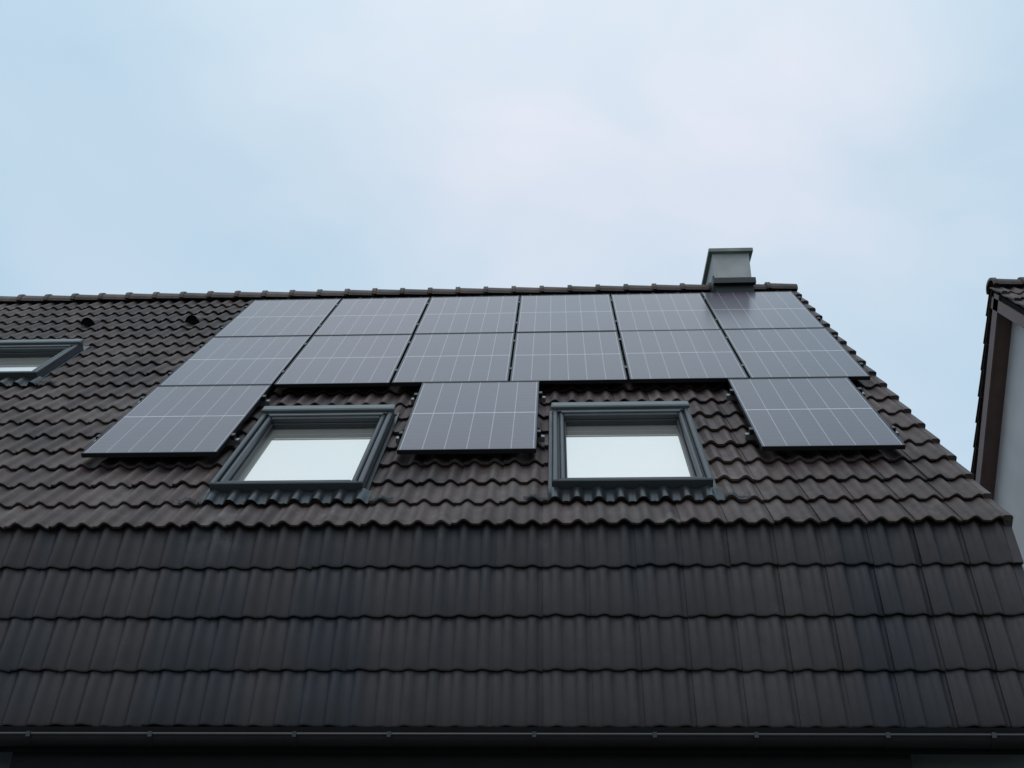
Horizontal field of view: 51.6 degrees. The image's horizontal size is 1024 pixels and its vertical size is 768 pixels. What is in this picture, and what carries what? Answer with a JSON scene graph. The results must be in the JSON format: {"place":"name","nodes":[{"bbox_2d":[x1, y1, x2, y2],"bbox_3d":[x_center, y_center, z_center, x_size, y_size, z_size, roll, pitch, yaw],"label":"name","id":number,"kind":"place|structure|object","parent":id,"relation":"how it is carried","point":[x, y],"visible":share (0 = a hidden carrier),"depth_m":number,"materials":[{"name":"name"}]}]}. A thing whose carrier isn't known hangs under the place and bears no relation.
{"place":"outdoors","nodes":[
{"label":"outdoors","id":0,"kind":"place"},
{"bbox_2d":[0,291,759,309],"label":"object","id":1,"kind":"object","parent":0,"point":[274,299],"visible":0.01,"depth_m":13.19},
{"bbox_2d":[0,514,1023,727],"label":"roof tiles","id":2,"kind":"object","parent":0,"point":[881,623],"visible":1,"depth_m":6.58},
{"bbox_2d":[0,0,1023,471],"label":"sky","id":3,"kind":"structure","parent":0,"point":[868,155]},
{"bbox_2d":[994,322,1023,568],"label":"walls","id":4,"kind":"structure","parent":0,"point":[1009,492],"depth_m":12.72,"materials":[{"name":"grey paint"}]},
{"bbox_2d":[971,277,1023,479],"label":"roof","id":5,"kind":"structure","parent":4,"relation":"attached to","point":[1010,292],"depth_m":12.95,"materials":[{"name":"tile"}]},
{"bbox_2d":[975,293,1023,500],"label":"rake fascia","id":6,"kind":"structure","parent":5,"relation":"attached to","point":[1004,316],"depth_m":12.98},
{"label":"ground","id":7,"kind":"structure","parent":0,"visible":0},
{"bbox_2d":[0,752,1023,767],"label":"walls","id":8,"kind":"structure","parent":7,"relation":"on","point":[965,761],"depth_m":6.28,"materials":[{"name":"grey paint"}]},
{"bbox_2d":[0,289,1012,532],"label":"roof tiles","id":9,"kind":"object","parent":8,"relation":"attached to","point":[50,477],"visible":0.41,"depth_m":7.84,"materials":[{"name":"black tile"}]},
{"bbox_2d":[0,339,90,387],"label":"roof window","id":10,"kind":"structure","parent":9,"relation":"in","point":[27,362],"depth_m":10.93,"materials":[{"name":"grey metal"}]},
{"bbox_2d":[81,315,205,324],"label":"roof vents","id":11,"kind":"object","parent":9,"relation":"attached to","point":[189,319],"visible":1,"depth_m":12.12,"materials":[{"name":"black plastic"}]},
{"bbox_2d":[176,404,399,505],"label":"roof window","id":12,"kind":"structure","parent":9,"relation":"in","point":[308,453],"depth_m":8.12,"materials":[{"name":"grey metal"}]},
{"bbox_2d":[0,282,797,303],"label":"ridge tiles","id":13,"kind":"object","parent":9,"relation":"on","point":[347,293],"visible":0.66,"depth_m":13.15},
{"bbox_2d":[93,297,898,445],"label":"solar mounting rails","id":14,"kind":"object","parent":9,"relation":"attached to","point":[235,440],"visible":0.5,"depth_m":9.06,"materials":[{"name":"metal"}]},
{"bbox_2d":[81,384,271,457],"bbox_3d":[-2.708,0.281,8.757,1.040,1.195,1.146,-1,-28,3],"label":"solar panel","id":15,"kind":"object","parent":14,"relation":"attached to","point":[186,421],"visible":1,"depth_m":8.60,"materials":[{"name":"black glass"}]},
{"bbox_2d":[158,336,310,386],"bbox_3d":[-2.645,-0.229,10.307,1.040,1.195,1.145,-1,-28,3],"label":"solar panel","id":16,"kind":"object","parent":14,"relation":"attached to","point":[255,360],"visible":0.92,"depth_m":10.22,"materials":[{"name":"black glass"}]},
{"bbox_2d":[213,299,340,337],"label":"solar panel","id":17,"kind":"object","parent":14,"relation":"attached to","point":[294,317],"visible":0.91,"depth_m":11.77,"materials":[{"name":"grey glass"}]},
{"bbox_2d":[274,334,411,387],"bbox_3d":[-1.585,-0.242,10.261,1.040,1.193,1.144,-1,-28,3],"label":"solar panel","id":18,"kind":"object","parent":14,"relation":"attached to","point":[347,361],"visible":1,"depth_m":10.12,"materials":[{"name":"black glass"}]},
{"bbox_2d":[313,297,429,336],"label":"solar panel","id":19,"kind":"object","parent":14,"relation":"attached to","point":[368,316],"visible":0.95,"depth_m":11.73,"materials":[{"name":"grey glass"}]},
{"bbox_2d":[392,332,514,385],"bbox_3d":[-0.524,-0.257,10.213,1.040,1.195,1.146,-1,-28,3],"label":"solar panel","id":20,"kind":"object","parent":14,"relation":"attached to","point":[464,357],"visible":0.95,"depth_m":10.11,"materials":[{"name":"black glass"}]},
{"bbox_2d":[415,296,518,333],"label":"solar panel","id":21,"kind":"object","parent":14,"relation":"attached to","point":[480,314],"visible":0.93,"depth_m":11.68,"materials":[{"name":"grey glass"}]},
{"bbox_2d":[397,381,538,454],"bbox_3d":[-0.309,0.250,8.651,1.040,1.195,1.146,-1,-28,3],"label":"solar panel","id":22,"kind":"object","parent":14,"relation":"attached to","point":[498,417],"visible":1,"depth_m":8.50,"materials":[{"name":"black glass"}]},
{"bbox_2d":[516,294,616,332],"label":"solar panel","id":23,"kind":"object","parent":14,"relation":"on","point":[567,313],"visible":0.93,"depth_m":11.64,"materials":[{"name":"grey glass"}]},
{"bbox_2d":[510,331,626,383],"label":"solar panel","id":24,"kind":"object","parent":14,"relation":"on","point":[590,357],"visible":0.96,"depth_m":10.04,"materials":[{"name":"black glass"}]},
{"bbox_2d":[611,293,719,331],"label":"solar panel","id":25,"kind":"object","parent":14,"relation":"on","point":[674,311],"visible":0.93,"depth_m":11.60,"materials":[{"name":"grey glass"}]},
{"bbox_2d":[619,329,747,382],"bbox_3d":[1.594,-0.285,10.119,1.040,1.196,1.146,-1,-28,3],"label":"solar panel","id":26,"kind":"object","parent":14,"relation":"on","point":[676,356],"visible":0.96,"depth_m":9.98,"materials":[{"name":"grey glass"}]},
{"bbox_2d":[702,291,824,331],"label":"solar panel","id":27,"kind":"object","parent":14,"relation":"on","point":[759,310],"visible":0.93,"depth_m":11.55,"materials":[{"name":"grey glass"}]},
{"bbox_2d":[723,328,870,379],"bbox_3d":[2.652,-0.298,10.072,1.040,1.195,1.145,-1,-28,3],"label":"solar panel","id":28,"kind":"object","parent":14,"relation":"on","point":[792,353],"visible":0.94,"depth_m":9.97,"materials":[{"name":"grey glass"}]},
{"bbox_2d":[728,377,905,450],"bbox_3d":[2.387,0.216,8.531,1.040,1.194,1.145,-1,-28,3],"label":"solar panel","id":29,"kind":"object","parent":14,"relation":"on","point":[813,413],"visible":1,"depth_m":8.38,"materials":[{"name":"black glass"}]},
{"bbox_2d":[0,726,1023,754],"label":"soffit","id":30,"kind":"structure","parent":9,"relation":"attached to","point":[583,750],"depth_m":6.15,"materials":[{"name":"paint"}]},
{"bbox_2d":[0,731,1023,748],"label":"gutter","id":31,"kind":"object","parent":30,"relation":"attached to","point":[757,740],"visible":1,"depth_m":6.04,"materials":[{"name":"black metal"}]},
{"bbox_2d":[523,401,749,502],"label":"roof window","id":32,"kind":"structure","parent":9,"relation":"in","point":[632,451],"depth_m":8.02,"materials":[{"name":"grey metal"}]},
{"bbox_2d":[701,248,755,291],"bbox_3d":[2.657,-0.926,12.869,0.530,1.235,0.860,-1,-28,3],"label":"chimney","id":33,"kind":"object","parent":9,"relation":"on","point":[727,269],"visible":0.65,"depth_m":12.74,"materials":[{"name":"paint"}]}
]}

